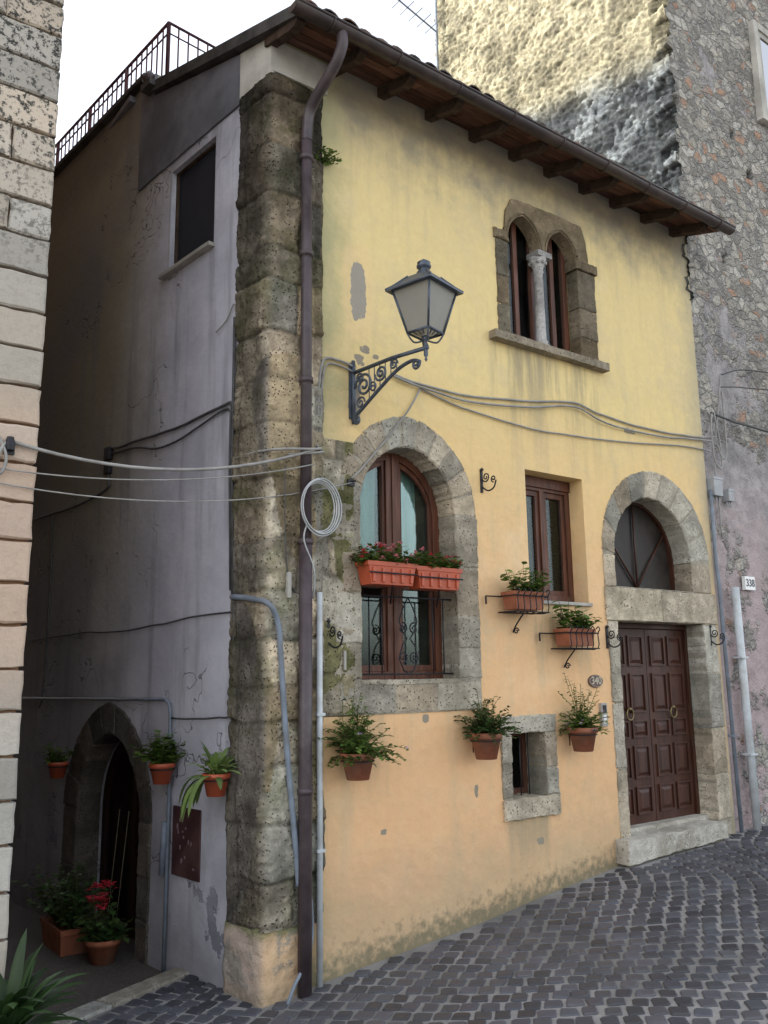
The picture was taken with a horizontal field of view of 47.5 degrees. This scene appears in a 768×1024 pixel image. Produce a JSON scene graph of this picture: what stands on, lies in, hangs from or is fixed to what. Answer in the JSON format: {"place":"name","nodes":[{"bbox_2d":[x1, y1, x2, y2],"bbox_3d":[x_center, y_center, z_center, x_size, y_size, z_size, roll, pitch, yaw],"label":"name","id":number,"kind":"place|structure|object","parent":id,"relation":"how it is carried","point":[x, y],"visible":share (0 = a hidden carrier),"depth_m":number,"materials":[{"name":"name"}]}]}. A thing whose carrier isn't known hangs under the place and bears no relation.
{"place":"outdoors","nodes":[
{"label":"outdoors","id":0,"kind":"place"},
{"bbox_2d":[4,900,160,1017],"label":"alley path","id":1,"kind":"structure","parent":0,"point":[124,969],"depth_m":6.59,"materials":[{"name":"grey concrete"}]},
{"bbox_2d":[12,859,119,956],"bbox_3d":[-2.605,3.205,7.151,0.710,0.668,0.896,7,-13,-36],"label":"planter","id":2,"kind":"object","parent":1,"relation":"on","point":[60,929],"visible":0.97,"depth_m":7.04,"materials":[{"name":"ceramic"}]},
{"bbox_2d":[76,880,134,965],"bbox_3d":[-2.176,3.169,6.749,0.443,0.579,0.448,7,-13,-36],"label":"planter","id":3,"kind":"object","parent":1,"relation":"on","point":[102,939],"visible":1,"depth_m":6.66,"materials":[{"name":"ceramic"}]},
{"bbox_2d":[107,809,128,929],"bbox_3d":[-2.277,3.066,7.437,0.107,1.001,0.178,9,-14,-42],"label":"garden cane","id":4,"kind":"object","parent":1,"relation":"on","point":[122,863],"visible":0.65,"depth_m":7.45,"materials":[{"name":"brown wood"}]},
{"bbox_2d":[55,0,435,160],"label":"sky","id":5,"kind":"structure","parent":0,"point":[100,38],"materials":[{"name":"white"}]},
{"bbox_2d":[72,823,767,1023],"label":"street","id":6,"kind":"structure","parent":0,"point":[679,937],"depth_m":5.70,"materials":[{"name":"grey stone"}]},
{"bbox_2d":[0,928,88,1023],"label":"plant","id":7,"kind":"object","parent":6,"relation":"on","point":[23,1000],"visible":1,"depth_m":4.56,"materials":[{"name":"plant"}]},
{"bbox_2d":[50,967,188,1023],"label":"kerb","id":8,"kind":"structure","parent":6,"relation":"on","point":[113,1000],"depth_m":5.76,"materials":[{"name":"stone"}]},
{"bbox_2d":[434,0,767,830],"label":"stone building","id":9,"kind":"structure","parent":6,"relation":"on","point":[670,94],"depth_m":10.85,"materials":[{"name":"grey stone"}]},
{"bbox_2d":[392,0,438,69],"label":"antenna","id":10,"kind":"object","parent":9,"relation":"attached to","point":[436,32],"visible":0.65,"depth_m":14.05,"materials":[{"name":"grey metal"}]},
{"bbox_2d":[706,476,722,501],"bbox_3d":[3.627,-0.243,9.576,0.176,0.268,0.105,7,-13,-36],"label":"junction box","id":11,"kind":"object","parent":9,"relation":"attached to","point":[714,483],"visible":1,"depth_m":9.54,"materials":[{"name":"grey plastic"}]},
{"bbox_2d":[710,411,722,469],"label":"wall cable","id":12,"kind":"object","parent":9,"relation":"attached to","point":[718,439],"depth_m":9.73,"materials":[{"name":"grey plastic"}]},
{"bbox_2d":[722,488,733,506],"bbox_3d":[3.820,-0.151,9.706,0.116,0.198,0.105,7,-13,-36],"label":"junction box","id":13,"kind":"object","parent":9,"relation":"attached to","point":[728,496],"visible":0.97,"depth_m":9.68,"materials":[{"name":"grey plastic"}]},
{"bbox_2d":[710,412,767,432],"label":"wall cable","id":14,"kind":"object","parent":9,"relation":"attached to","point":[739,423],"depth_m":10.04,"materials":[{"name":"black plastic"}]},
{"bbox_2d":[720,369,767,374],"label":"wall cable","id":15,"kind":"object","parent":9,"relation":"attached to","point":[743,370],"depth_m":10.20,"materials":[{"name":"grey plastic"}]},
{"bbox_2d":[721,386,767,390],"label":"wall cable","id":16,"kind":"object","parent":9,"relation":"attached to","point":[742,387],"depth_m":10.12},
{"bbox_2d":[731,587,761,829],"bbox_3d":[3.821,2.045,9.240,0.136,2.501,0.108,7,-13,-36],"label":"white pipe","id":17,"kind":"object","parent":9,"relation":"attached to","point":[750,753],"visible":1,"depth_m":9.20,"materials":[{"name":"white plastic"}]},
{"bbox_2d":[741,576,755,590],"bbox_3d":[4.061,0.795,9.726,0.200,0.150,0.046,7,-13,-36],"label":"house number sign","id":18,"kind":"object","parent":9,"relation":"attached to","point":[748,582],"visible":1,"depth_m":9.69,"materials":[{"name":"white ceramic"}]},
{"bbox_2d":[747,19,767,126],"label":"window","id":19,"kind":"structure","parent":9,"relation":"in","point":[758,35],"depth_m":11.85,"materials":[{"name":"stone"}]},
{"label":"ground","id":20,"kind":"structure","parent":0,"visible":0},
{"bbox_2d":[0,0,63,978],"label":"rusticated building","id":21,"kind":"structure","parent":20,"relation":"on","point":[30,44],"depth_m":5.31,"materials":[{"name":"stone"}]},
{"bbox_2d":[3,436,15,454],"bbox_3d":[-2.196,-0.386,5.118,0.060,0.100,0.100,7,-13,-36],"label":"cable hook","id":22,"kind":"object","parent":21,"relation":"attached to","point":[10,445],"visible":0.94,"depth_m":5.09,"materials":[{"name":"black metal"}]},
{"bbox_2d":[0,437,7,473],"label":"overhead cable","id":23,"kind":"object","parent":22,"relation":"hanging from","point":[2,446],"visible":1,"depth_m":5.06,"materials":[{"name":"grey plastic"}]},
{"bbox_2d":[6,0,735,1007],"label":"corner house","id":24,"kind":"structure","parent":20,"relation":"on","point":[194,200],"depth_m":7.43,"materials":[{"name":"paint"}]},
{"bbox_2d":[39,515,52,707],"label":"wall cable","id":25,"kind":"object","parent":24,"relation":"attached to","point":[48,609],"depth_m":8.71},
{"bbox_2d":[40,743,76,778],"bbox_3d":[-2.984,2.245,7.915,0.310,0.309,0.362,7,-13,-36],"label":"potted plant","id":26,"kind":"object","parent":24,"relation":"attached to","point":[57,764],"visible":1,"depth_m":7.83,"materials":[{"name":"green plant"}]},
{"bbox_2d":[22,697,171,972],"bbox_3d":[-2.639,2.624,7.641,0.028,1.974,3.014,9,-14,-42],"label":"wall pipe","id":27,"kind":"object","parent":24,"relation":"attached to","point":[167,701],"depth_m":6.61,"materials":[{"name":"grey metal"}]},
{"bbox_2d":[60,702,152,964],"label":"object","id":28,"kind":"structure","parent":24,"relation":"in","point":[127,789],"depth_m":7.72,"materials":[{"name":"grey stone"}]},
{"bbox_2d":[103,446,112,474],"bbox_3d":[-2.555,-0.476,8.093,0.050,0.250,0.100,9,-14,-42],"label":"junction box","id":29,"kind":"object","parent":24,"relation":"attached to","point":[108,451],"visible":0.82,"depth_m":8.07,"materials":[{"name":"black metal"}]},
{"bbox_2d":[27,611,230,641],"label":"wall cable","id":30,"kind":"object","parent":24,"relation":"attached to","point":[135,628],"depth_m":7.30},
{"bbox_2d":[34,401,231,520],"bbox_3d":[-2.413,-0.386,7.930,0.024,0.480,3.781,9,-14,-42],"label":"wall cable","id":31,"kind":"object","parent":24,"relation":"attached to","point":[145,438],"depth_m":7.70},
{"bbox_2d":[127,730,185,784],"bbox_3d":[-1.665,1.838,6.561,0.546,0.390,0.395,7,-13,-36],"label":"potted plant","id":32,"kind":"object","parent":24,"relation":"attached to","point":[160,758],"visible":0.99,"depth_m":6.49,"materials":[{"name":"green plant"}]},
{"bbox_2d":[0,464,314,480],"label":"overhead cable","id":33,"kind":"object","parent":24,"relation":"attached to","point":[153,479],"visible":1,"depth_m":5.56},
{"bbox_2d":[158,821,166,875],"bbox_3d":[-1.657,2.523,6.554,0.050,0.382,0.067,7,-13,-36],"label":"wall pipe","id":34,"kind":"object","parent":24,"relation":"attached to","point":[161,872],"depth_m":6.54,"materials":[{"name":"grey metal"}]},
{"bbox_2d":[15,441,313,470],"bbox_3d":[-1.353,-0.398,5.689,2.048,0.309,0.021,6,-13,-34],"label":"overhead cable","id":35,"kind":"object","parent":24,"relation":"attached to","point":[145,467],"visible":1,"depth_m":5.58,"materials":[{"name":"grey plastic"}]},
{"bbox_2d":[111,408,229,454],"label":"wall cable","id":36,"kind":"object","parent":24,"relation":"attached to","point":[197,427],"depth_m":7.18,"materials":[{"name":"black plastic"}]},
{"bbox_2d":[0,482,354,501],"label":"overhead cable","id":37,"kind":"object","parent":24,"relation":"attached to","point":[161,500],"visible":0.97,"depth_m":5.61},
{"bbox_2d":[171,805,201,881],"bbox_3d":[-1.450,2.428,6.415,0.024,0.490,0.390,9,-14,-42],"label":"meter panel","id":38,"kind":"object","parent":24,"relation":"attached to","point":[186,848],"visible":0.97,"depth_m":6.39,"materials":[{"name":"red metal"}]},
{"bbox_2d":[158,142,215,280],"bbox_3d":[-1.664,-2.610,7.546,0.150,1.025,0.840,9,-14,-42],"label":"window","id":39,"kind":"structure","parent":24,"relation":"in","point":[195,185],"depth_m":7.60,"materials":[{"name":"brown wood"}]},
{"bbox_2d":[171,602,233,719],"bbox_3d":[-1.350,1.117,6.492,0.013,0.844,0.858,9,-14,-42],"label":"wall cable","id":40,"kind":"object","parent":24,"relation":"attached to","point":[210,717],"depth_m":6.29,"materials":[{"name":"black rubber"}]},
{"bbox_2d":[179,741,239,821],"bbox_3d":[-1.135,1.844,5.985,0.499,0.545,0.480,7,-13,-36],"label":"potted plant","id":41,"kind":"object","parent":24,"relation":"attached to","point":[214,779],"visible":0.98,"depth_m":5.91,"materials":[{"name":"green plant"}]},
{"bbox_2d":[216,303,236,332],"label":"wall cable","id":42,"kind":"object","parent":24,"relation":"attached to","point":[234,305],"depth_m":6.80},
{"bbox_2d":[228,410,230,590],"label":"wall cable","id":43,"kind":"object","parent":24,"relation":"attached to","point":[229,502],"depth_m":6.45,"materials":[{"name":"grey plastic"}]},
{"bbox_2d":[230,317,235,593],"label":"wall cable","id":44,"kind":"object","parent":24,"relation":"attached to","point":[232,414],"depth_m":6.54,"materials":[{"name":"grey plastic"}]},
{"bbox_2d":[229,594,298,886],"bbox_3d":[-0.853,1.512,5.916,0.552,1.952,0.257,-4,-11,15],"label":"grey conduit","id":45,"kind":"object","parent":24,"relation":"attached to","point":[270,606],"visible":1,"depth_m":5.89,"materials":[{"name":"grey plastic"}]},
{"bbox_2d":[285,572,291,597],"bbox_3d":[-0.676,0.512,6.113,0.030,0.180,0.065,7,-13,-36],"label":"thermometer plate","id":46,"kind":"object","parent":24,"relation":"attached to","point":[288,588],"visible":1,"depth_m":6.09,"materials":[{"name":"plastic"}]},
{"bbox_2d":[284,465,297,593],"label":"wall cable","id":47,"kind":"object","parent":24,"relation":"attached to","point":[285,524],"depth_m":6.15,"materials":[{"name":"grey plastic"}]},
{"bbox_2d":[235,357,352,459],"bbox_3d":[-0.631,-0.802,6.443,0.913,0.832,0.425,1,-11,-11],"label":"wall cable","id":48,"kind":"object","parent":24,"relation":"attached to","point":[318,400],"depth_m":6.42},
{"bbox_2d":[286,900,313,1004],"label":"ground cable","id":49,"kind":"object","parent":24,"relation":"attached to","point":[297,979],"visible":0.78,"depth_m":5.61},
{"bbox_2d":[287,362,351,454],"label":"wall cable","id":50,"kind":"object","parent":24,"relation":"attached to","point":[322,380],"depth_m":6.56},
{"bbox_2d":[314,592,325,987],"bbox_3d":[-0.453,1.855,6.016,0.066,2.600,0.085,7,-13,-36],"label":"white pipe","id":51,"kind":"object","parent":24,"relation":"attached to","point":[319,714],"visible":0.92,"depth_m":5.98,"materials":[{"name":"white plastic"}]},
{"bbox_2d":[300,478,341,598],"bbox_3d":[-0.466,0.185,6.240,0.353,0.868,0.111,7,-13,-36],"label":"cable coil","id":52,"kind":"object","parent":24,"relation":"hanging from","point":[324,533],"visible":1,"depth_m":6.24,"materials":[{"name":"grey plastic"}]},
{"bbox_2d":[312,143,341,165],"bbox_3d":[-0.455,-2.833,6.860,0.347,0.196,0.239,7,-13,-36],"label":"wall weed","id":53,"kind":"object","parent":24,"relation":"attached to","point":[326,161],"depth_m":6.90,"materials":[{"name":"green plant"}]},
{"bbox_2d":[327,619,343,647],"bbox_3d":[-0.352,0.867,6.235,0.168,0.220,0.038,-11,-15,43],"label":"wall hook","id":54,"kind":"object","parent":24,"relation":"attached to","point":[334,632],"depth_m":6.24,"materials":[{"name":"black metal"}]},
{"bbox_2d":[343,651,346,669],"bbox_3d":[-0.287,1.075,6.321,0.020,0.140,0.030,7,-13,-36],"label":"thermometer plate","id":55,"kind":"object","parent":24,"relation":"attached to","point":[344,660],"visible":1,"depth_m":6.31,"materials":[{"name":"plastic"}]},
{"bbox_2d":[347,479,355,486],"bbox_3d":[-0.239,-0.224,6.586,0.060,0.050,0.080,7,-13,-36],"label":"cable bracket","id":56,"kind":"object","parent":24,"relation":"attached to","point":[349,481],"visible":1,"depth_m":6.58,"materials":[{"name":"black metal"}]},
{"bbox_2d":[317,693,408,780],"bbox_3d":[-0.147,1.558,6.068,0.568,0.593,0.486,7,-13,-36],"label":"potted plant","id":57,"kind":"object","parent":24,"relation":"attached to","point":[357,757],"visible":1,"depth_m":6.05,"materials":[{"name":"green plant"}]},
{"bbox_2d":[351,388,420,478],"bbox_3d":[0.032,-0.637,6.890,0.721,0.865,0.024,7,-13,-37],"label":"wall cable","id":58,"kind":"object","parent":24,"relation":"attached to","point":[380,446],"depth_m":6.87,"materials":[{"name":"grey plastic"}]},
{"bbox_2d":[349,541,424,603],"bbox_3d":[0.036,0.444,6.564,0.671,0.473,0.294,7,-13,-36],"label":"flower box","id":59,"kind":"object","parent":24,"relation":"attached to","point":[380,568],"visible":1,"depth_m":6.49,"materials":[{"name":"orange plastic"}]},
{"bbox_2d":[348,259,463,424],"bbox_3d":[0.060,-1.268,6.429,1.021,1.085,0.414,-9,-14,38],"label":"street lamp","id":60,"kind":"object","parent":24,"relation":"attached to","point":[424,297],"visible":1,"depth_m":6.24,"materials":[{"name":"metal"}]},
{"bbox_2d":[331,416,481,714],"bbox_3d":[0.090,0.403,6.977,1.489,2.340,0.374,7,-13,-36],"label":"window","id":61,"kind":"structure","parent":24,"relation":"in","point":[413,454],"depth_m":7.05,"materials":[{"name":"grey stone"}]},
{"bbox_2d":[409,551,463,606],"bbox_3d":[0.427,0.525,6.838,0.649,0.423,0.302,7,-13,-36],"label":"flower box","id":62,"kind":"object","parent":24,"relation":"attached to","point":[443,574],"visible":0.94,"depth_m":6.77,"materials":[{"name":"orange plastic"}]},
{"bbox_2d":[454,688,521,759],"bbox_3d":[0.854,1.649,6.812,0.573,0.543,0.491,7,-13,-36],"label":"potted plant","id":63,"kind":"object","parent":24,"relation":"attached to","point":[487,734],"visible":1,"depth_m":6.77,"materials":[{"name":"green plant"}]},
{"bbox_2d":[480,468,496,492],"bbox_3d":[0.883,-0.283,7.412,0.168,0.220,0.038,-11,-15,43],"label":"wall hook","id":64,"kind":"object","parent":24,"relation":"attached to","point":[481,480],"depth_m":7.44,"materials":[{"name":"black metal"}]},
{"bbox_2d":[485,561,552,633],"bbox_3d":[1.157,0.721,7.315,0.620,0.578,0.328,7,-13,-36],"label":"flower box","id":65,"kind":"object","parent":24,"relation":"attached to","point":[525,597],"visible":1,"depth_m":7.28,"materials":[{"name":"ceramic"}]},
{"bbox_2d":[500,713,560,821],"bbox_3d":[1.146,2.135,7.381,0.675,0.836,0.299,7,-13,-36],"label":"window","id":66,"kind":"structure","parent":24,"relation":"in","point":[530,771],"depth_m":7.40,"materials":[{"name":"grey stone"}]},
{"bbox_2d":[489,199,609,372],"bbox_3d":[1.521,-2.199,8.454,1.571,1.520,0.295,7,-13,-36],"label":"window","id":67,"kind":"structure","parent":24,"relation":"in","point":[536,248],"depth_m":8.49,"materials":[{"name":"grey stone"}]},
{"bbox_2d":[395,374,720,437],"bbox_3d":[1.970,-1.319,8.524,4.771,1.005,0.019,7,-13,-36],"label":"wall cable","id":68,"kind":"object","parent":24,"relation":"attached to","point":[507,399],"depth_m":8.30,"materials":[{"name":"grey plastic"}]},
{"bbox_2d":[525,475,592,606],"bbox_3d":[1.490,0.262,8.053,0.800,1.210,0.354,7,-13,-36],"label":"window","id":69,"kind":"structure","parent":24,"relation":"in","point":[547,500],"depth_m":8.17,"materials":[{"name":"brown wood"}]},
{"bbox_2d":[393,375,727,459],"bbox_3d":[1.972,-1.198,8.485,4.752,0.857,0.025,7,-13,-36],"label":"wall cable","id":70,"kind":"object","parent":24,"relation":"attached to","point":[483,403],"depth_m":8.36,"materials":[{"name":"grey plastic"}]},
{"bbox_2d":[539,599,602,668],"bbox_3d":[1.675,1.063,7.652,0.355,0.604,0.623,-11,-14,42],"label":"flower box","id":71,"kind":"object","parent":24,"relation":"attached to","point":[579,634],"visible":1,"depth_m":7.61,"materials":[{"name":"ceramic"}]},
{"bbox_2d":[421,388,722,536],"bbox_3d":[1.994,-0.413,8.361,4.219,0.957,0.015,7,-13,-36],"label":"wall cable","id":72,"kind":"object","parent":24,"relation":"attached to","point":[426,391],"depth_m":8.30,"materials":[{"name":"grey plastic"}]},
{"bbox_2d":[557,673,609,751],"bbox_3d":[1.750,1.713,7.490,0.563,0.662,0.475,7,-13,-36],"label":"potted plant","id":73,"kind":"object","parent":24,"relation":"attached to","point":[583,731],"visible":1,"depth_m":7.46,"materials":[{"name":"green plant"}]},
{"bbox_2d":[588,675,602,687],"bbox_3d":[1.921,1.536,7.931,0.200,0.116,0.025,7,-13,-36],"label":"house number sign","id":74,"kind":"object","parent":24,"relation":"attached to","point":[595,681],"visible":1,"depth_m":7.92,"materials":[{"name":"white ceramic"}]},
{"bbox_2d":[599,703,607,726],"bbox_3d":[1.989,1.837,7.915,0.080,0.210,0.039,7,-13,-36],"label":"intercom","id":75,"kind":"object","parent":24,"relation":"attached to","point":[602,706],"visible":0.81,"depth_m":7.90,"materials":[{"name":"metal"}]},
{"bbox_2d":[605,625,621,647],"bbox_3d":[2.125,1.148,8.078,0.168,0.220,0.038,-11,-15,43],"label":"wall hook","id":76,"kind":"object","parent":24,"relation":"attached to","point":[607,636],"depth_m":8.10,"materials":[{"name":"black metal"}]},
{"bbox_2d":[604,586,732,866],"bbox_3d":[2.740,2.107,8.551,1.860,2.666,0.450,7,-13,-36],"label":"door","id":77,"kind":"structure","parent":24,"relation":"in","point":[673,786],"depth_m":8.72,"materials":[{"name":"brown wood"}]},
{"bbox_2d":[709,625,724,645],"bbox_3d":[3.459,1.276,9.075,0.168,0.220,0.038,-11,-15,43],"label":"wall hook","id":78,"kind":"object","parent":24,"relation":"attached to","point":[710,626],"depth_m":9.09,"materials":[{"name":"black metal"}]},
{"bbox_2d":[708,489,743,831],"bbox_3d":[3.584,1.506,9.195,0.090,3.550,0.063,7,-13,-36],"label":"grey conduit","id":79,"kind":"object","parent":24,"relation":"attached to","point":[733,742],"visible":0.95,"depth_m":9.16,"materials":[{"name":"grey plastic"}]}
]}

